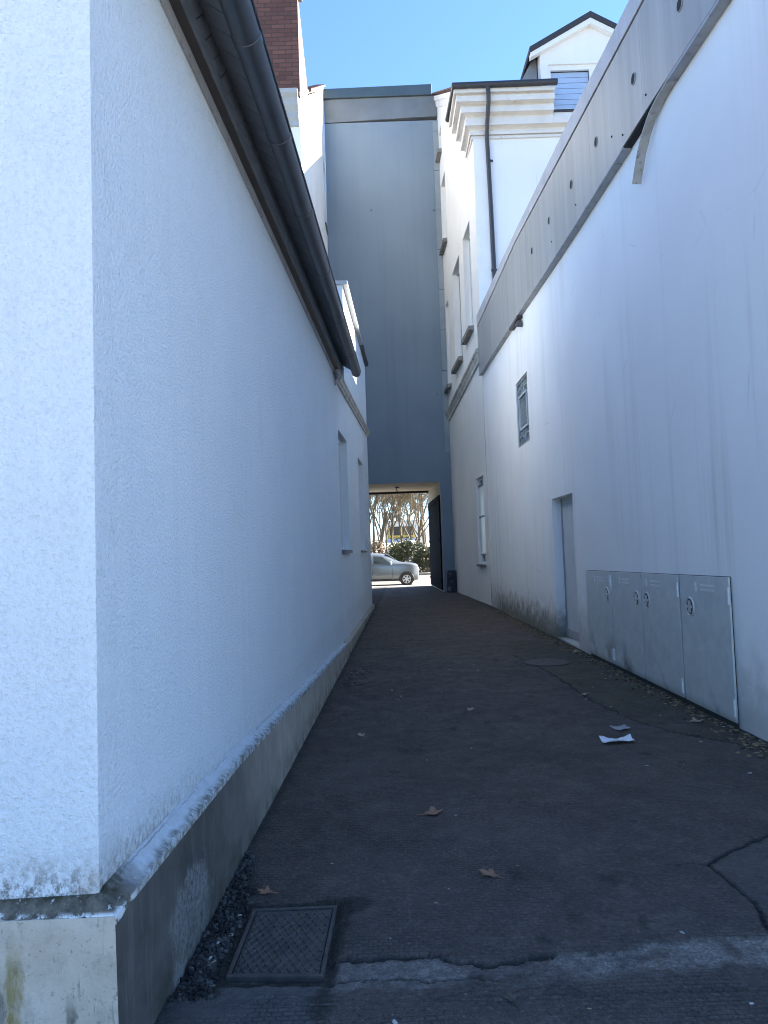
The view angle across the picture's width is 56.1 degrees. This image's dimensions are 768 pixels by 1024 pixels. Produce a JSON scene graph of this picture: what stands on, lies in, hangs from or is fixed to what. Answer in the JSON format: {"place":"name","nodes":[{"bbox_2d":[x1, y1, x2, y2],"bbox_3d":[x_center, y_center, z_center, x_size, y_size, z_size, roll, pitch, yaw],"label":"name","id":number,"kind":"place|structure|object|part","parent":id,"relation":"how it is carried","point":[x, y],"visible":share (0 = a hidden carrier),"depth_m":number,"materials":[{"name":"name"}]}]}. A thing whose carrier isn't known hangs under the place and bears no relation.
{"place":"outdoors","nodes":[
{"label":"outdoors","id":0,"kind":"place"},
{"bbox_2d":[166,851,254,1001],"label":"gravel","id":1,"kind":"structure","parent":0,"point":[246,864],"depth_m":2.94,"materials":[{"name":"grey gravel"}]},
{"bbox_2d":[323,84,454,591],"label":"gate tower","id":2,"kind":"structure","parent":0,"point":[384,220],"depth_m":27.37,"materials":[{"name":"grey paint"}]},
{"bbox_2d":[428,495,442,589],"bbox_3d":[2.060,1.276,29.420,0.078,3.560,4.902,-2,-3,-1],"label":"gate leaf","id":3,"kind":"object","parent":2,"relation":"attached to","point":[435,547],"visible":1,"depth_m":28.79,"materials":[{"name":"black paint"}]},
{"bbox_2d":[372,575,430,585],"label":"road","id":4,"kind":"structure","parent":0,"point":[424,580],"depth_m":38.37,"materials":[{"name":"grey asphalt"}]},
{"bbox_2d":[371,553,418,584],"bbox_3d":[-0.153,2.865,35.977,3.760,1.660,2.060,-2,-3,0],"label":"parked car","id":5,"kind":"object","parent":4,"relation":"on","point":[385,567],"visible":0.64,"depth_m":35.16,"materials":[{"name":"silver metal"}]},
{"bbox_3d":[-0.102,2.347,35.272,0.840,0.381,0.140,-2,-3,0],"label":"side window","id":6,"kind":"part","parent":5,"relation":"part of","materials":[{"name":"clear glass"}]},
{"bbox_2d":[372,584,431,586],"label":"pavement","id":7,"kind":"structure","parent":0,"point":[402,585],"depth_m":32.38,"materials":[{"name":"grey concrete"}]},
{"bbox_2d":[385,520,425,562],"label":"house","id":8,"kind":"structure","parent":0,"point":[396,533],"depth_m":76.02,"materials":[{"name":"white paint"}]},
{"bbox_2d":[388,526,414,538],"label":"window frame","id":9,"kind":"structure","parent":8,"relation":"in","point":[396,536],"depth_m":75.93,"materials":[{"name":"yellow paint"}]},
{"bbox_2d":[446,570,456,591],"bbox_3d":[2.555,2.538,26.445,0.540,0.800,0.400,-2,-3,0],"label":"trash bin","id":10,"kind":"object","parent":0,"point":[451,580],"visible":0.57,"depth_m":26.26,"materials":[{"name":"plastic"}]},
{"bbox_2d":[154,586,767,1023],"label":"alley","id":11,"kind":"structure","parent":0,"point":[618,868],"depth_m":3.75,"materials":[{"name":"grey asphalt"}]},
{"bbox_2d":[0,0,360,1023],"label":"white house","id":12,"kind":"structure","parent":11,"relation":"on","point":[176,350],"depth_m":2.72,"materials":[{"name":"paint"}]},
{"bbox_2d":[257,885,276,893],"bbox_3d":[-0.541,1.751,3.333,0.096,0.018,0.061,-1,-3,-8],"label":"leaf","id":13,"kind":"object","parent":11,"relation":"on","point":[266,890],"visible":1,"depth_m":3.33,"materials":[{"name":"brown plant"}]},
{"bbox_2d":[226,905,337,982],"bbox_3d":[-0.398,1.749,2.929,0.382,0.028,0.534,-2,-3,0],"label":"manhole cover","id":14,"kind":"object","parent":11,"relation":"on","point":[285,945],"visible":1,"depth_m":2.88,"materials":[{"name":"metal"}]},
{"bbox_2d":[335,280,374,654],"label":"annexe","id":15,"kind":"structure","parent":11,"relation":"on","point":[358,606],"depth_m":14.13,"materials":[{"name":"white paint"}]},
{"bbox_2d":[338,439,352,552],"bbox_3d":[-0.716,-0.307,11.914,0.220,1.972,1.653,-2,-3,2],"label":"window","id":16,"kind":"structure","parent":15,"relation":"in","point":[339,443],"depth_m":12.66,"materials":[{"name":"white plastic"}]},
{"bbox_2d":[358,470,366,552],"bbox_3d":[-0.577,-0.145,16.712,0.220,2.171,1.853,-2,-3,2],"label":"window","id":17,"kind":"structure","parent":15,"relation":"in","point":[362,551],"depth_m":17.56,"materials":[{"name":"white plastic"}]},
{"bbox_2d":[417,806,443,814],"bbox_3d":[0.277,1.762,4.237,0.112,0.026,0.136,-5,-4,42],"label":"leaf","id":18,"kind":"object","parent":11,"relation":"on","point":[431,811],"visible":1,"depth_m":4.25,"materials":[{"name":"brown plant"}]},
{"bbox_2d":[479,868,503,878],"bbox_3d":[0.510,1.717,3.425,0.123,0.017,0.081,-2,-3,9],"label":"leaf","id":19,"kind":"object","parent":11,"relation":"on","point":[491,872],"visible":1,"depth_m":3.43,"materials":[{"name":"brown plant"}]},
{"bbox_2d":[503,990,517,1005],"bbox_3d":[0.444,1.673,2.481,0.049,0.010,0.075,1,-4,-41],"label":"leaf","id":20,"kind":"object","parent":11,"relation":"on","point":[510,997],"visible":1,"depth_m":2.49,"materials":[{"name":"grey plant"}]},
{"bbox_2d":[432,11,616,605],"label":"corner house","id":21,"kind":"structure","parent":11,"relation":"on","point":[498,140],"depth_m":20.25,"materials":[{"name":"white paint"}]},
{"bbox_2d":[435,148,441,162],"bbox_3d":[2.052,-13.426,27.132,0.156,0.149,0.786,-2,-3,-2],"label":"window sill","id":22,"kind":"structure","parent":21,"relation":"in","point":[439,150],"depth_m":27.02,"materials":[{"name":"white plastic"}]},
{"bbox_2d":[439,238,446,255],"bbox_3d":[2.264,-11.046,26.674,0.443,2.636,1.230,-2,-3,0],"label":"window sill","id":23,"kind":"structure","parent":21,"relation":"in","point":[443,245],"depth_m":26.48,"materials":[{"name":"white plastic"}]},
{"bbox_2d":[444,383,451,392],"bbox_3d":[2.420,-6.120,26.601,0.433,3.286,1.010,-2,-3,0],"label":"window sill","id":24,"kind":"structure","parent":21,"relation":"in","point":[448,386],"depth_m":26.27,"materials":[{"name":"white plastic"}]},
{"bbox_2d":[451,271,462,373],"bbox_3d":[2.497,-6.561,24.126,0.400,3.486,1.816,-2,-3,-2],"label":"window","id":25,"kind":"structure","parent":21,"relation":"in","point":[459,360],"depth_m":24.83,"materials":[{"name":"white plastic"}]},
{"bbox_2d":[461,236,473,344],"bbox_3d":[2.573,-6.887,21.740,0.400,3.306,1.516,-2,-3,-2],"label":"window","id":26,"kind":"structure","parent":21,"relation":"in","point":[470,329],"depth_m":22.30,"materials":[{"name":"white plastic"}]},
{"bbox_2d":[477,477,486,566],"bbox_3d":[2.838,0.289,20.739,0.230,2.576,1.313,-2,-3,-2],"label":"window","id":27,"kind":"structure","parent":21,"relation":"in","point":[481,493],"depth_m":20.92,"materials":[{"name":"white plastic"}]},
{"bbox_2d":[521,658,572,665],"bbox_3d":[2.188,2.016,9.679,0.680,0.019,0.680,-2,-3,0],"label":"drain cover","id":28,"kind":"object","parent":11,"relation":"on","point":[546,662],"visible":1,"depth_m":9.64,"materials":[{"name":"metal"}]},
{"bbox_2d":[599,734,633,742],"bbox_3d":[1.830,1.777,5.647,0.240,0.046,0.171,-2,-3,0],"label":"paper scrap","id":29,"kind":"object","parent":11,"relation":"on","point":[628,737],"visible":1,"depth_m":5.67,"materials":[{"name":"white paper"}]},
{"bbox_2d":[610,724,629,729],"bbox_3d":[1.991,1.807,6.045,0.130,0.022,0.160,-1,-3,-17],"label":"paper scrap","id":30,"kind":"object","parent":11,"relation":"on","point":[623,726],"visible":1,"depth_m":6.06,"materials":[{"name":"white paper"}]},
{"bbox_2d":[476,0,767,741],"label":"flat roofed building","id":31,"kind":"structure","parent":11,"relation":"on","point":[622,322],"depth_m":7.63,"materials":[{"name":"white paint"}]},
{"bbox_2d":[517,373,529,446],"bbox_3d":[2.828,-2.026,14.459,0.088,1.320,1.120,-2,-3,0],"label":"window","id":32,"kind":"structure","parent":31,"relation":"in","point":[522,393],"depth_m":14.54,"materials":[{"name":"grey glass"}]},
{"bbox_2d":[560,496,578,640],"bbox_3d":[3.061,0.891,11.503,0.072,2.295,1.310,-2,-3,0],"label":"door","id":33,"kind":"structure","parent":31,"relation":"in","point":[572,627],"depth_m":11.78,"materials":[{"name":"grey metal"}]},
{"bbox_2d":[586,570,739,727],"bbox_3d":[2.886,1.299,8.056,0.053,1.290,4.240,-2,-3,0],"label":"utility cabinet","id":34,"kind":"object","parent":31,"relation":"attached to","point":[672,635],"visible":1,"depth_m":7.21,"materials":[{"name":"metal"}]},
{"bbox_3d":[2.876,1.365,9.620,0.037,1.163,1.110,-2,-3,0],"label":"door","id":35,"kind":"part","parent":34,"relation":"part of","materials":[{"name":"metal"}]},
{"bbox_3d":[2.876,1.299,8.543,0.041,1.176,1.036,-2,-3,0],"label":"door","id":36,"kind":"part","parent":34,"relation":"part of","materials":[{"name":"metal"}]},
{"bbox_3d":[2.880,1.233,7.479,0.037,1.188,1.020,-2,-3,0],"label":"door","id":37,"kind":"part","parent":34,"relation":"part of","materials":[{"name":"metal"}]},
{"bbox_3d":[2.882,1.170,6.446,0.037,1.200,1.010,-2,-3,0],"label":"door","id":38,"kind":"part","parent":34,"relation":"part of","materials":[{"name":"metal"}]},
{"bbox_2d":[491,608,767,758],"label":"leaf litter","id":39,"kind":"object","parent":11,"relation":"on","point":[746,736],"visible":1,"depth_m":6.82,"materials":[{"name":"brown plant"}]},
{"bbox_2d":[690,717,701,721],"bbox_3d":[2.685,1.792,6.198,0.147,0.029,0.099,1,-4,-40],"label":"leaf","id":40,"kind":"object","parent":11,"relation":"on","point":[694,719],"visible":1,"depth_m":6.22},
{"bbox_2d":[299,0,628,551],"label":"sky","id":41,"kind":"structure","parent":0,"point":[347,43],"materials":[{"name":"blue"}]},
{"label":"ground","id":42,"kind":"structure","parent":0,"visible":0},
{"bbox_2d":[254,0,328,254],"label":"gabled house","id":43,"kind":"structure","parent":42,"relation":"on","point":[280,22],"depth_m":18.54,"materials":[{"name":"white paint"}]},
{"bbox_2d":[376,505,380,534],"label":"bare tree","id":44,"kind":"object","parent":42,"relation":"on","point":[379,512],"visible":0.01,"depth_m":92.77,"materials":[{"name":"brown plant"}]},
{"bbox_2d":[370,538,389,553],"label":"bush","id":45,"kind":"object","parent":42,"relation":"on","point":[376,546],"visible":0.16,"depth_m":52.19,"materials":[{"name":"beige plant"}]},
{"bbox_2d":[369,495,396,525],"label":"bare tree","id":46,"kind":"object","parent":42,"relation":"on","point":[374,509],"visible":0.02,"depth_m":70.29,"materials":[{"name":"brown plant"}]},
{"bbox_2d":[377,495,402,547],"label":"bare tree","id":47,"kind":"object","parent":42,"relation":"on","point":[392,522],"depth_m":59.77,"materials":[{"name":"brown plant"}]},
{"bbox_2d":[377,539,404,560],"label":"bush","id":48,"kind":"object","parent":42,"relation":"on","point":[391,550],"visible":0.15,"depth_m":51.96,"materials":[{"name":"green plant"}]},
{"bbox_2d":[369,493,416,552],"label":"bare tree","id":49,"kind":"object","parent":42,"relation":"on","point":[385,518],"visible":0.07,"depth_m":55.47,"materials":[{"name":"brown plant"}]},
{"bbox_2d":[380,495,419,520],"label":"bare tree","id":50,"kind":"object","parent":42,"relation":"on","point":[397,506],"visible":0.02,"depth_m":84.10,"materials":[{"name":"brown plant"}]},
{"bbox_2d":[380,493,428,567],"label":"bare tree","id":51,"kind":"object","parent":42,"relation":"on","point":[410,501],"visible":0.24,"depth_m":55.44,"materials":[{"name":"brown plant"}]},
{"bbox_2d":[385,496,427,551],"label":"bare tree","id":52,"kind":"object","parent":42,"relation":"on","point":[386,531],"visible":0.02,"depth_m":66.01,"materials":[{"name":"brown plant"}]},
{"bbox_2d":[387,495,427,545],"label":"bare tree","id":53,"kind":"object","parent":42,"relation":"on","point":[424,522],"visible":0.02,"depth_m":89.80,"materials":[{"name":"plant"}]},
{"bbox_2d":[390,494,425,557],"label":"bare tree","id":54,"kind":"object","parent":42,"relation":"on","point":[399,522],"visible":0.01,"depth_m":61.66,"materials":[{"name":"brown plant"}]},
{"bbox_2d":[387,536,429,571],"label":"bush","id":55,"kind":"object","parent":42,"relation":"on","point":[408,548],"visible":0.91,"depth_m":51.81,"materials":[{"name":"green plant"}]},
{"bbox_2d":[397,494,428,564],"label":"bare tree","id":56,"kind":"object","parent":42,"relation":"on","point":[417,516],"visible":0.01,"depth_m":68.07,"materials":[{"name":"brown plant"}]},
{"bbox_2d":[405,495,428,558],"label":"bare tree","id":57,"kind":"object","parent":42,"relation":"on","point":[422,513],"visible":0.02,"depth_m":63.02,"materials":[{"name":"brown plant"}]},
{"bbox_2d":[413,545,429,570],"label":"bush","id":58,"kind":"object","parent":42,"relation":"on","point":[425,554],"visible":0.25,"depth_m":51.91,"materials":[{"name":"green plant"}]},
{"bbox_2d":[419,568,429,572],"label":"undergrowth","id":59,"kind":"object","parent":42,"relation":"on","point":[424,570],"visible":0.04,"depth_m":51.52,"materials":[{"name":"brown plant"}]}
]}

